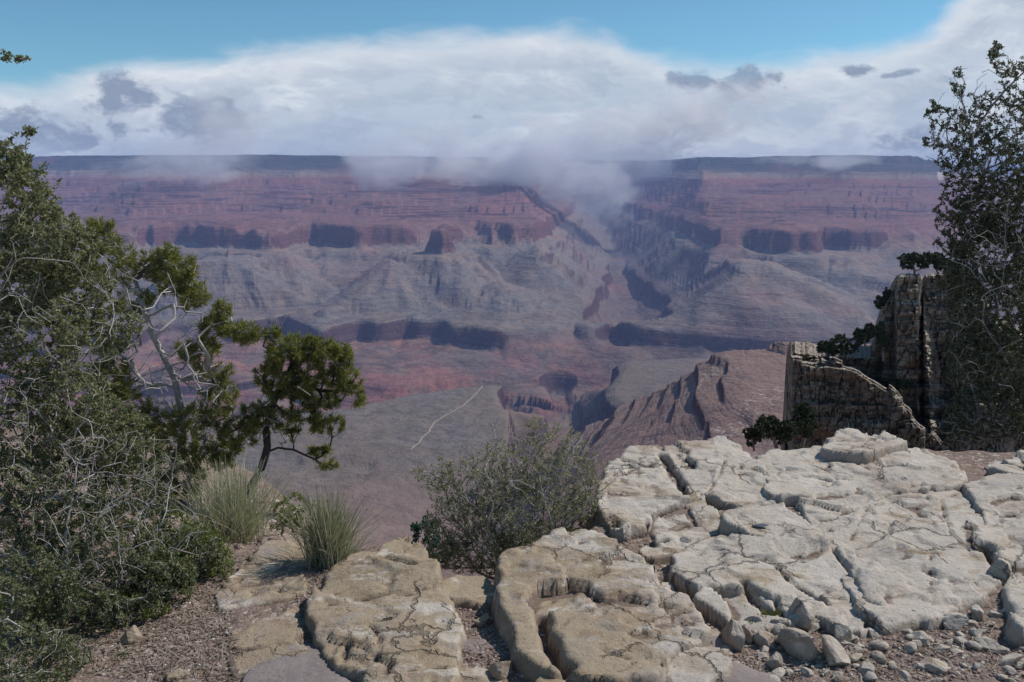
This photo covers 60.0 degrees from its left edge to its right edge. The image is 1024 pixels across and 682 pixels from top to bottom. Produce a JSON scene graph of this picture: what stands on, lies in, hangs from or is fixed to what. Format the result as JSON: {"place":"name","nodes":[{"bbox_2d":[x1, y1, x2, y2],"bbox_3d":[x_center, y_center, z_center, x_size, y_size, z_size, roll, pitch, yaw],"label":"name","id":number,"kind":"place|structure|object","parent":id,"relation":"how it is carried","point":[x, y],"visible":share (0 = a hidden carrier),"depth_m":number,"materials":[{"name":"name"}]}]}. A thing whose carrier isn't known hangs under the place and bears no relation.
{"place":"outdoors","nodes":[
{"label":"outdoors","id":0,"kind":"place"},
{"bbox_2d":[0,154,1023,584],"bbox_3d":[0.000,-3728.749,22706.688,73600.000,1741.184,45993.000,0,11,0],"label":"canyon terrain","id":1,"kind":"structure","parent":0,"point":[614,310],"depth_m":6529.03,"materials":[{"name":"stone"}]},
{"bbox_2d":[411,386,482,448],"bbox_3d":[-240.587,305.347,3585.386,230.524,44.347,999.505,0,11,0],"label":"trail","id":2,"kind":"object","parent":1,"relation":"on","point":[442,417],"visible":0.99,"depth_m":3465.57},
{"bbox_2d":[741,423,766,450],"bbox_3d":[3.688,1.449,13.483,0.350,0.484,0.353,-10,14,-41],"label":"juniper tree","id":3,"kind":"object","parent":1,"relation":"on","point":[755,434],"visible":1,"depth_m":13.43,"materials":[{"name":"green plant"}]},
{"bbox_2d":[755,414,798,448],"bbox_3d":[4.942,1.721,16.634,0.805,0.800,0.738,0,11,0],"label":"juniper tree","id":4,"kind":"object","parent":1,"relation":"on","point":[773,426],"visible":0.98,"depth_m":16.47,"materials":[{"name":"green plant"}]},
{"bbox_2d":[789,402,818,446],"bbox_3d":[6.187,1.770,18.677,0.642,0.966,0.786,0,11,0],"label":"juniper tree","id":5,"kind":"object","parent":1,"relation":"on","point":[806,423],"visible":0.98,"depth_m":18.62,"materials":[{"name":"green plant"}]},
{"bbox_2d":[781,272,1023,452],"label":"rock outcrop","id":6,"kind":"object","parent":1,"relation":"on","point":[838,391],"visible":0.3,"depth_m":100.47,"materials":[{"name":"stone"}]},
{"bbox_2d":[816,340,838,357],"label":"juniper tree","id":7,"kind":"object","parent":6,"relation":"on","point":[821,348],"visible":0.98,"depth_m":100.30,"materials":[{"name":"green plant"}]},
{"bbox_2d":[825,333,863,359],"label":"juniper tree","id":8,"kind":"object","parent":6,"relation":"on","point":[841,339],"visible":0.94,"depth_m":99.81,"materials":[{"name":"green plant"}]},
{"bbox_2d":[853,322,875,346],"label":"juniper tree","id":9,"kind":"object","parent":6,"relation":"on","point":[866,333],"visible":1,"depth_m":99.61,"materials":[{"name":"green plant"}]},
{"bbox_2d":[874,286,890,309],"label":"juniper tree","id":10,"kind":"object","parent":6,"relation":"on","point":[880,302],"visible":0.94,"depth_m":102.52,"materials":[{"name":"green plant"}]},
{"bbox_2d":[875,320,890,360],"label":"juniper tree","id":11,"kind":"object","parent":6,"relation":"on","point":[882,335],"visible":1,"depth_m":99.82,"materials":[{"name":"green plant"}]},
{"bbox_2d":[881,378,912,390],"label":"juniper tree","id":12,"kind":"object","parent":6,"relation":"on","point":[906,384],"visible":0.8,"depth_m":100.54,"materials":[{"name":"green plant"}]},
{"bbox_2d":[895,251,929,274],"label":"juniper tree","id":13,"kind":"object","parent":6,"relation":"on","point":[909,259],"visible":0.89,"depth_m":101.83,"materials":[{"name":"green plant"}]},
{"bbox_2d":[915,251,950,274],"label":"juniper tree","id":14,"kind":"object","parent":6,"relation":"on","point":[928,257],"visible":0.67,"depth_m":101.26,"materials":[{"name":"green plant"}]},
{"bbox_2d":[941,341,970,387],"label":"juniper tree","id":15,"kind":"object","parent":6,"relation":"on","point":[945,370],"visible":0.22,"depth_m":100.30,"materials":[{"name":"green plant"}]},
{"bbox_2d":[0,449,1023,681],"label":"ground","id":16,"kind":"structure","parent":0,"point":[972,464],"depth_m":3.15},
{"bbox_2d":[0,571,100,681],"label":"cliffrose shrub","id":17,"kind":"object","parent":16,"relation":"on","point":[59,648],"visible":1,"depth_m":2.76,"materials":[{"name":"green plant"}]},
{"bbox_2d":[0,48,157,553],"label":"mountain mahogany","id":18,"kind":"object","parent":16,"relation":"on","point":[18,237],"visible":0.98,"depth_m":3.50,"materials":[{"name":"green plant"}]},
{"bbox_2d":[0,426,223,638],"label":"cliffrose shrub","id":19,"kind":"object","parent":16,"relation":"on","point":[62,574],"visible":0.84,"depth_m":3.31,"materials":[{"name":"green plant"}]},
{"bbox_2d":[111,646,130,658],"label":"seedling shrub","id":20,"kind":"object","parent":16,"relation":"on","point":[125,652],"visible":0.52,"depth_m":2.95,"materials":[{"name":"green plant"}]},
{"bbox_2d":[120,625,142,644],"bbox_3d":[-1.306,1.018,3.050,0.072,0.078,0.061,9,14,39],"label":"stone","id":21,"kind":"object","parent":16,"relation":"on","point":[132,635],"visible":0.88,"depth_m":3.03,"materials":[{"name":"stone"}]},
{"bbox_2d":[41,210,263,501],"bbox_3d":[-2.397,0.148,5.697,1.711,1.955,0.720,3,11,16],"label":"pinyon pine","id":22,"kind":"object","parent":16,"relation":"on","point":[178,277],"visible":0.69,"depth_m":5.63,"materials":[{"name":"green plant"}]},
{"bbox_2d":[2,487,307,549],"bbox_3d":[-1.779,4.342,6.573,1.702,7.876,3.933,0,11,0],"label":"rubble","id":23,"kind":"object","parent":16,"relation":"on","point":[264,539],"visible":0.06,"depth_m":4.67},
{"bbox_2d":[110,506,235,621],"bbox_3d":[-1.315,0.870,3.518,0.425,0.302,0.745,-2,11,-11],"label":"cliffrose shrub","id":24,"kind":"object","parent":16,"relation":"on","point":[146,613],"visible":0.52,"depth_m":3.50,"materials":[{"name":"green plant"}]},
{"bbox_2d":[165,668,190,681],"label":"stone","id":25,"kind":"object","parent":16,"relation":"on","point":[178,673],"visible":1,"depth_m":2.83,"materials":[{"name":"stone"}]},
{"bbox_2d":[119,450,310,544],"bbox_3d":[-1.323,0.747,4.112,0.851,0.428,0.873,4,11,18],"label":"jointfir clump","id":26,"kind":"object","parent":16,"relation":"on","point":[229,514],"visible":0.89,"depth_m":4.13,"materials":[{"name":"green plant"}]},
{"bbox_2d":[213,574,308,611],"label":"limestone slab","id":27,"kind":"structure","parent":16,"relation":"on","point":[278,591],"depth_m":3.36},
{"bbox_2d":[219,605,305,652],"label":"limestone slab","id":28,"kind":"structure","parent":16,"relation":"on","point":[280,629],"depth_m":3.10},
{"bbox_2d":[227,641,308,679],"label":"limestone slab","id":29,"kind":"structure","parent":16,"relation":"on","point":[243,663],"depth_m":2.95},
{"bbox_2d":[221,537,323,588],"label":"limestone slab","id":30,"kind":"structure","parent":16,"relation":"on","point":[270,557],"depth_m":3.66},
{"bbox_2d":[210,321,368,502],"bbox_3d":[-1.386,0.480,5.565,0.986,1.212,0.396,-1,11,-6],"label":"pinyon pine","id":31,"kind":"object","parent":16,"relation":"on","point":[315,347],"visible":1,"depth_m":5.51,"materials":[{"name":"green plant"}]},
{"bbox_2d":[266,491,314,536],"bbox_3d":[-1.098,0.966,4.522,0.278,0.407,0.273,0,11,0],"label":"juniper seedling","id":32,"kind":"object","parent":16,"relation":"on","point":[284,500],"visible":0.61,"depth_m":4.49,"materials":[{"name":"green plant"}]},
{"bbox_2d":[242,643,355,681],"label":"mud patch","id":33,"kind":"object","parent":16,"relation":"on","point":[311,665],"visible":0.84,"depth_m":2.85,"materials":[{"name":"soil"}]},
{"bbox_2d":[250,481,389,570],"bbox_3d":[-0.772,0.763,3.587,0.568,0.340,0.522,0,11,0],"label":"jointfir clump","id":34,"kind":"object","parent":16,"relation":"on","point":[326,543],"visible":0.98,"depth_m":3.60,"materials":[{"name":"green plant"}]},
{"bbox_2d":[341,506,403,556],"bbox_3d":[-0.645,0.814,3.738,0.385,0.227,0.336,-5,12,-27],"label":"dry grass clump","id":35,"kind":"object","parent":16,"relation":"on","point":[355,550],"visible":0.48,"depth_m":3.73,"materials":[{"name":"grey plant"}]},
{"bbox_2d":[304,535,466,681],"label":"limestone slab","id":36,"kind":"structure","parent":16,"relation":"on","point":[385,612],"depth_m":3.10,"materials":[{"name":"stone"}]},
{"bbox_2d":[410,516,455,563],"bbox_3d":[-0.560,1.473,6.386,0.351,0.453,0.267,0,11,0],"label":"blue green bush","id":37,"kind":"object","parent":16,"relation":"on","point":[417,528],"visible":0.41,"depth_m":6.34,"materials":[{"name":"grey plant"}]},
{"bbox_2d":[442,575,494,609],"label":"limestone slab","id":38,"kind":"structure","parent":16,"relation":"on","point":[471,592],"depth_m":3.37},
{"bbox_2d":[463,638,491,652],"bbox_3d":[-0.125,1.070,3.037,0.145,0.070,0.106,0,11,0],"label":"mud patch","id":39,"kind":"object","parent":16,"relation":"on","point":[469,643],"visible":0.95,"depth_m":3.02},
{"bbox_2d":[474,613,490,626],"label":"stone","id":40,"kind":"object","parent":16,"relation":"on","point":[483,619],"visible":0.99,"depth_m":3.17,"materials":[{"name":"stone"}]},
{"bbox_2d":[460,663,508,681],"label":"limestone slab","id":41,"kind":"structure","parent":16,"relation":"on","point":[476,672],"depth_m":2.84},
{"bbox_2d":[489,661,511,679],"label":"stone","id":42,"kind":"object","parent":16,"relation":"on","point":[500,670],"visible":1,"depth_m":2.84,"materials":[{"name":"stone"}]},
{"bbox_2d":[409,414,618,579],"bbox_3d":[0.006,0.846,4.287,1.018,1.040,0.754,0,11,0],"label":"round bush","id":43,"kind":"object","parent":16,"relation":"on","point":[503,542],"visible":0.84,"depth_m":4.21,"materials":[{"name":"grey plant"}]},
{"bbox_2d":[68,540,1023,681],"bbox_3d":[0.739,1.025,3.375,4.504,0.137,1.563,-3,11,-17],"label":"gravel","id":44,"kind":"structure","parent":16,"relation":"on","point":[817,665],"depth_m":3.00,"materials":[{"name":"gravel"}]},
{"bbox_2d":[535,675,572,681],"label":"limestone slab","id":45,"kind":"structure","parent":16,"relation":"on","point":[542,678],"depth_m":2.76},
{"bbox_2d":[491,527,713,681],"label":"limestone slab","id":46,"kind":"structure","parent":16,"relation":"on","point":[596,606],"depth_m":3.12,"materials":[{"name":"stone"}]},
{"bbox_2d":[586,445,695,541],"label":"limestone slab","id":47,"kind":"structure","parent":16,"relation":"on","point":[643,491],"depth_m":4.36,"materials":[{"name":"stone"}]},
{"bbox_2d":[660,582,674,591],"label":"stone","id":48,"kind":"object","parent":16,"relation":"on","point":[669,585],"visible":0.27,"depth_m":3.47,"materials":[{"name":"stone"}]},
{"bbox_2d":[645,514,691,539],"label":"limestone slab","id":49,"kind":"structure","parent":16,"relation":"on","point":[675,523],"depth_m":4.05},
{"bbox_2d":[638,527,710,564],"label":"limestone slab","id":50,"kind":"structure","parent":16,"relation":"on","point":[667,545],"depth_m":3.83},
{"bbox_2d":[680,536,691,542],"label":"stone","id":51,"kind":"object","parent":16,"relation":"on","point":[684,539],"visible":0.67,"depth_m":3.86,"materials":[{"name":"stone"}]},
{"bbox_2d":[666,646,732,681],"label":"limestone slab","id":52,"kind":"structure","parent":16,"relation":"on","point":[706,664],"depth_m":2.83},
{"bbox_2d":[685,489,719,534],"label":"limestone slab","id":53,"kind":"structure","parent":16,"relation":"on","point":[701,512],"depth_m":4.17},
{"bbox_2d":[712,636,724,648],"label":"stone","id":54,"kind":"object","parent":16,"relation":"on","point":[718,642],"visible":0.16,"depth_m":3.05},
{"bbox_2d":[663,436,776,508],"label":"limestone slab","id":55,"kind":"structure","parent":16,"relation":"on","point":[724,472],"depth_m":4.67,"materials":[{"name":"stone"}]},
{"bbox_2d":[720,619,744,651],"bbox_3d":[0.758,1.009,3.061,0.058,0.109,0.134,-1,11,-7],"label":"stone","id":56,"kind":"object","parent":16,"relation":"on","point":[732,634],"visible":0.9,"depth_m":3.02,"materials":[{"name":"stone"}]},
{"bbox_2d":[741,624,753,643],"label":"stone","id":57,"kind":"object","parent":16,"relation":"on","point":[748,634],"visible":0.78,"depth_m":3.06,"materials":[{"name":"stone"}]},
{"bbox_2d":[723,661,776,681],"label":"rock","id":58,"kind":"object","parent":16,"relation":"on","point":[740,672],"visible":0.7,"depth_m":2.82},
{"bbox_2d":[744,616,762,621],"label":"stone","id":59,"kind":"object","parent":16,"relation":"on","point":[755,618],"visible":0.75,"depth_m":3.17,"materials":[{"name":"stone"}]},
{"bbox_2d":[691,586,821,632],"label":"limestone slab","id":60,"kind":"structure","parent":16,"relation":"on","point":[711,605],"depth_m":3.24,"materials":[{"name":"stone"}]},
{"bbox_2d":[758,652,768,658],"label":"limestone chip","id":61,"kind":"object","parent":16,"relation":"on","point":[763,655],"visible":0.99,"depth_m":2.96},
{"bbox_2d":[753,630,774,648],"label":"stone","id":62,"kind":"object","parent":16,"relation":"on","point":[761,638],"visible":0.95,"depth_m":3.04,"materials":[{"name":"stone"}]},
{"bbox_2d":[760,645,769,652],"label":"limestone chip","id":63,"kind":"object","parent":16,"relation":"on","point":[764,648],"visible":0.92,"depth_m":2.99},
{"bbox_2d":[748,606,784,623],"bbox_3d":[1.030,0.998,3.222,0.379,0.052,0.164,0,11,0],"label":"moss","id":64,"kind":"object","parent":16,"relation":"on","point":[776,612],"visible":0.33,"depth_m":3.22,"materials":[{"name":"green plant"}]},
{"bbox_2d":[668,532,867,638],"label":"limestone slab","id":65,"kind":"structure","parent":16,"relation":"on","point":[787,571],"depth_m":3.50,"materials":[{"name":"stone"}]},
{"bbox_2d":[717,500,823,537],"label":"limestone slab","id":66,"kind":"structure","parent":16,"relation":"on","point":[780,519],"depth_m":3.96,"materials":[{"name":"stone"}]},
{"bbox_2d":[766,652,782,668],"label":"stone","id":67,"kind":"object","parent":16,"relation":"on","point":[774,660],"visible":0.94,"depth_m":2.90,"materials":[{"name":"stone"}]},
{"bbox_2d":[771,667,785,677],"bbox_3d":[0.859,1.075,2.854,0.062,0.036,0.036,-15,21,-38],"label":"limestone chip","id":68,"kind":"object","parent":16,"relation":"on","point":[779,672],"visible":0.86,"depth_m":2.85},
{"bbox_2d":[772,623,785,634],"bbox_3d":[0.938,1.015,3.111,0.050,0.038,0.061,2,24,40],"label":"limestone chip","id":69,"kind":"object","parent":16,"relation":"on","point":[777,628],"visible":0.69,"depth_m":3.10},
{"bbox_2d":[770,618,794,627],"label":"stone","id":70,"kind":"object","parent":16,"relation":"on","point":[787,622],"visible":0.65,"depth_m":3.13,"materials":[{"name":"stone"}]},
{"bbox_2d":[777,627,820,660],"bbox_3d":[0.965,1.010,2.987,0.083,0.107,0.157,-7,13,-31],"label":"stone","id":71,"kind":"object","parent":16,"relation":"on","point":[796,642],"visible":0.87,"depth_m":2.94,"materials":[{"name":"stone"}]},
{"bbox_2d":[788,597,814,630],"bbox_3d":[1.042,0.987,3.175,0.083,0.137,0.124,-4,11,-19],"label":"stone","id":72,"kind":"object","parent":16,"relation":"on","point":[802,608],"visible":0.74,"depth_m":3.14,"materials":[{"name":"stone"}]},
{"bbox_2d":[800,667,813,676],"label":"limestone chip","id":73,"kind":"object","parent":16,"relation":"on","point":[808,671],"visible":1,"depth_m":2.84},
{"bbox_2d":[810,623,819,631],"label":"limestone chip","id":74,"kind":"object","parent":16,"relation":"on","point":[815,626],"visible":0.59,"depth_m":3.14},
{"bbox_2d":[821,635,850,665],"bbox_3d":[1.065,1.028,2.922,0.087,0.110,0.112,0,11,0],"label":"stone","id":75,"kind":"object","parent":16,"relation":"on","point":[834,652],"visible":0.91,"depth_m":2.89,"materials":[{"name":"stone"}]},
{"bbox_2d":[831,671,842,681],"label":"limestone chip","id":76,"kind":"object","parent":16,"relation":"on","point":[837,676],"visible":1,"depth_m":2.82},
{"bbox_2d":[796,512,887,628],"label":"limestone slab","id":77,"kind":"structure","parent":16,"relation":"on","point":[868,612],"depth_m":3.22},
{"bbox_2d":[834,625,851,642],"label":"stone","id":78,"kind":"object","parent":16,"relation":"on","point":[842,632],"visible":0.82,"depth_m":3.05,"materials":[{"name":"stone"}]},
{"bbox_2d":[840,641,853,646],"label":"limestone chip","id":79,"kind":"object","parent":16,"relation":"on","point":[845,643],"visible":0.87,"depth_m":3.02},
{"bbox_2d":[848,653,863,662],"bbox_3d":[1.137,1.049,2.939,0.041,0.029,0.069,13,14,36],"label":"limestone chip","id":80,"kind":"object","parent":16,"relation":"on","point":[855,657],"visible":0.99,"depth_m":2.92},
{"bbox_2d":[756,446,967,506],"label":"limestone slab","id":81,"kind":"structure","parent":16,"relation":"on","point":[796,474],"depth_m":4.61,"materials":[{"name":"stone"}]},
{"bbox_2d":[819,428,907,464],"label":"limestone slab","id":82,"kind":"structure","parent":16,"relation":"on","point":[856,446],"depth_m":4.91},
{"bbox_2d":[857,662,874,675],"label":"stone","id":83,"kind":"object","parent":16,"relation":"on","point":[864,667],"visible":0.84,"depth_m":2.86,"materials":[{"name":"stone"}]},
{"bbox_2d":[863,671,876,680],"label":"limestone chip","id":84,"kind":"object","parent":16,"relation":"on","point":[869,675],"visible":1,"depth_m":2.82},
{"bbox_2d":[866,628,878,637],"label":"limestone chip","id":85,"kind":"object","parent":16,"relation":"on","point":[872,632],"visible":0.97,"depth_m":3.09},
{"bbox_2d":[869,640,886,650],"bbox_3d":[1.239,1.033,3.009,0.045,0.034,0.056,-2,11,-10],"label":"limestone chip","id":86,"kind":"object","parent":16,"relation":"on","point":[878,645],"visible":0.98,"depth_m":2.99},
{"bbox_2d":[871,651,887,663],"bbox_3d":[1.216,1.050,2.945,0.044,0.033,0.056,0,11,1],"label":"limestone chip","id":87,"kind":"object","parent":16,"relation":"on","point":[879,656],"visible":0.98,"depth_m":2.93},
{"bbox_2d":[795,490,1010,635],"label":"limestone slab","id":88,"kind":"structure","parent":16,"relation":"on","point":[930,557],"depth_m":3.69,"materials":[{"name":"stone"}]},
{"bbox_2d":[898,670,912,680],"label":"limestone chip","id":89,"kind":"object","parent":16,"relation":"on","point":[904,674],"visible":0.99,"depth_m":2.84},
{"bbox_2d":[903,642,916,652],"bbox_3d":[1.353,1.037,3.008,0.046,0.028,0.058,3,11,43],"label":"limestone chip","id":90,"kind":"object","parent":16,"relation":"on","point":[910,647],"visible":1,"depth_m":2.99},
{"bbox_2d":[913,662,926,669],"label":"limestone chip","id":91,"kind":"object","parent":16,"relation":"on","point":[917,665],"visible":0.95,"depth_m":2.90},
{"bbox_2d":[912,630,929,644],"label":"stone","id":92,"kind":"object","parent":16,"relation":"on","point":[921,635],"visible":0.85,"depth_m":3.05,"materials":[{"name":"stone"}]},
{"bbox_2d":[918,657,949,674],"bbox_3d":[1.392,1.065,2.910,0.083,0.039,0.098,-8,13,-35],"label":"stone","id":93,"kind":"object","parent":16,"relation":"on","point":[936,665],"visible":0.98,"depth_m":2.89,"materials":[{"name":"stone"}]},
{"bbox_2d":[942,612,968,629],"bbox_3d":[1.579,1.001,3.171,0.092,0.056,0.065,0,11,0],"label":"stone","id":94,"kind":"object","parent":16,"relation":"on","point":[953,620],"visible":0.98,"depth_m":3.15,"materials":[{"name":"stone"}]},
{"bbox_2d":[954,636,967,644],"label":"limestone chip","id":95,"kind":"object","parent":16,"relation":"on","point":[961,640],"visible":0.93,"depth_m":3.05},
{"bbox_2d":[967,619,977,627],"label":"limestone chip","id":96,"kind":"object","parent":16,"relation":"on","point":[971,623],"visible":0.68,"depth_m":3.17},
{"bbox_2d":[922,40,1023,452],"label":"serviceberry shrub","id":97,"kind":"object","parent":16,"relation":"on","point":[997,345],"visible":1,"depth_m":6.25,"materials":[{"name":"green plant"}]},
{"bbox_2d":[965,640,981,650],"bbox_3d":[1.571,1.038,3.022,0.034,0.030,0.059,-7,13,-32],"label":"limestone chip","id":98,"kind":"object","parent":16,"relation":"on","point":[975,645],"visible":0.99,"depth_m":3.01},
{"bbox_2d":[968,628,982,636],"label":"limestone chip","id":99,"kind":"object","parent":16,"relation":"on","point":[974,632],"visible":0.83,"depth_m":3.10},
{"bbox_2d":[970,604,984,620],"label":"stone","id":100,"kind":"object","parent":16,"relation":"on","point":[976,610],"visible":0.97,"depth_m":3.21,"materials":[{"name":"stone"}]},
{"bbox_2d":[973,662,984,669],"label":"limestone chip","id":101,"kind":"object","parent":16,"relation":"on","point":[977,666],"visible":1,"depth_m":2.88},
{"bbox_2d":[974,636,999,650],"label":"stone","id":102,"kind":"object","parent":16,"relation":"on","point":[985,643],"visible":0.96,"depth_m":3.01,"materials":[{"name":"stone"}]},
{"bbox_2d":[961,473,1023,582],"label":"limestone slab","id":103,"kind":"structure","parent":16,"relation":"on","point":[997,499],"depth_m":4.18,"materials":[{"name":"stone"}]},
{"bbox_2d":[987,610,1002,617],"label":"limestone chip","id":104,"kind":"object","parent":16,"relation":"on","point":[992,613],"visible":1,"depth_m":3.22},
{"bbox_2d":[987,557,1011,581],"bbox_3d":[1.915,0.910,3.490,0.083,0.112,0.099,0,11,0],"label":"stone","id":105,"kind":"object","parent":16,"relation":"on","point":[999,568],"visible":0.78,"depth_m":3.47,"materials":[{"name":"stone"}]},
{"bbox_2d":[992,645,1009,653],"bbox_3d":[1.654,1.051,3.006,0.058,0.035,0.032,-11,7,12],"label":"limestone chip","id":106,"kind":"object","parent":16,"relation":"on","point":[1000,649],"visible":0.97,"depth_m":2.99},
{"bbox_2d":[996,674,1007,679],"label":"limestone chip","id":107,"kind":"object","parent":16,"relation":"on","point":[1001,677],"visible":1,"depth_m":2.83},
{"bbox_2d":[984,460,1023,474],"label":"limestone slab","id":108,"kind":"structure","parent":16,"relation":"on","point":[994,467],"depth_m":4.75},
{"bbox_2d":[1003,665,1016,674],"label":"limestone chip","id":109,"kind":"object","parent":16,"relation":"on","point":[1011,670],"visible":1,"depth_m":2.87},
{"bbox_2d":[998,653,1022,665],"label":"stone","id":110,"kind":"object","parent":16,"relation":"on","point":[1010,659],"visible":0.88,"depth_m":2.91,"materials":[{"name":"stone"}]},
{"bbox_2d":[1001,578,1023,646],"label":"limestone slab","id":111,"kind":"structure","parent":16,"relation":"on","point":[1012,596],"depth_m":3.18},
{"bbox_2d":[1001,450,1023,468],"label":"limestone slab","id":112,"kind":"structure","parent":16,"relation":"on","point":[1017,459],"depth_m":4.88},
{"bbox_2d":[1013,661,1023,668],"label":"limestone chip","id":113,"kind":"object","parent":16,"relation":"on","point":[1019,664],"visible":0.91,"depth_m":2.90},
{"bbox_2d":[0,0,1023,166],"label":"sky","id":114,"kind":"structure","parent":0,"point":[529,80],"materials":[{"name":"white"}]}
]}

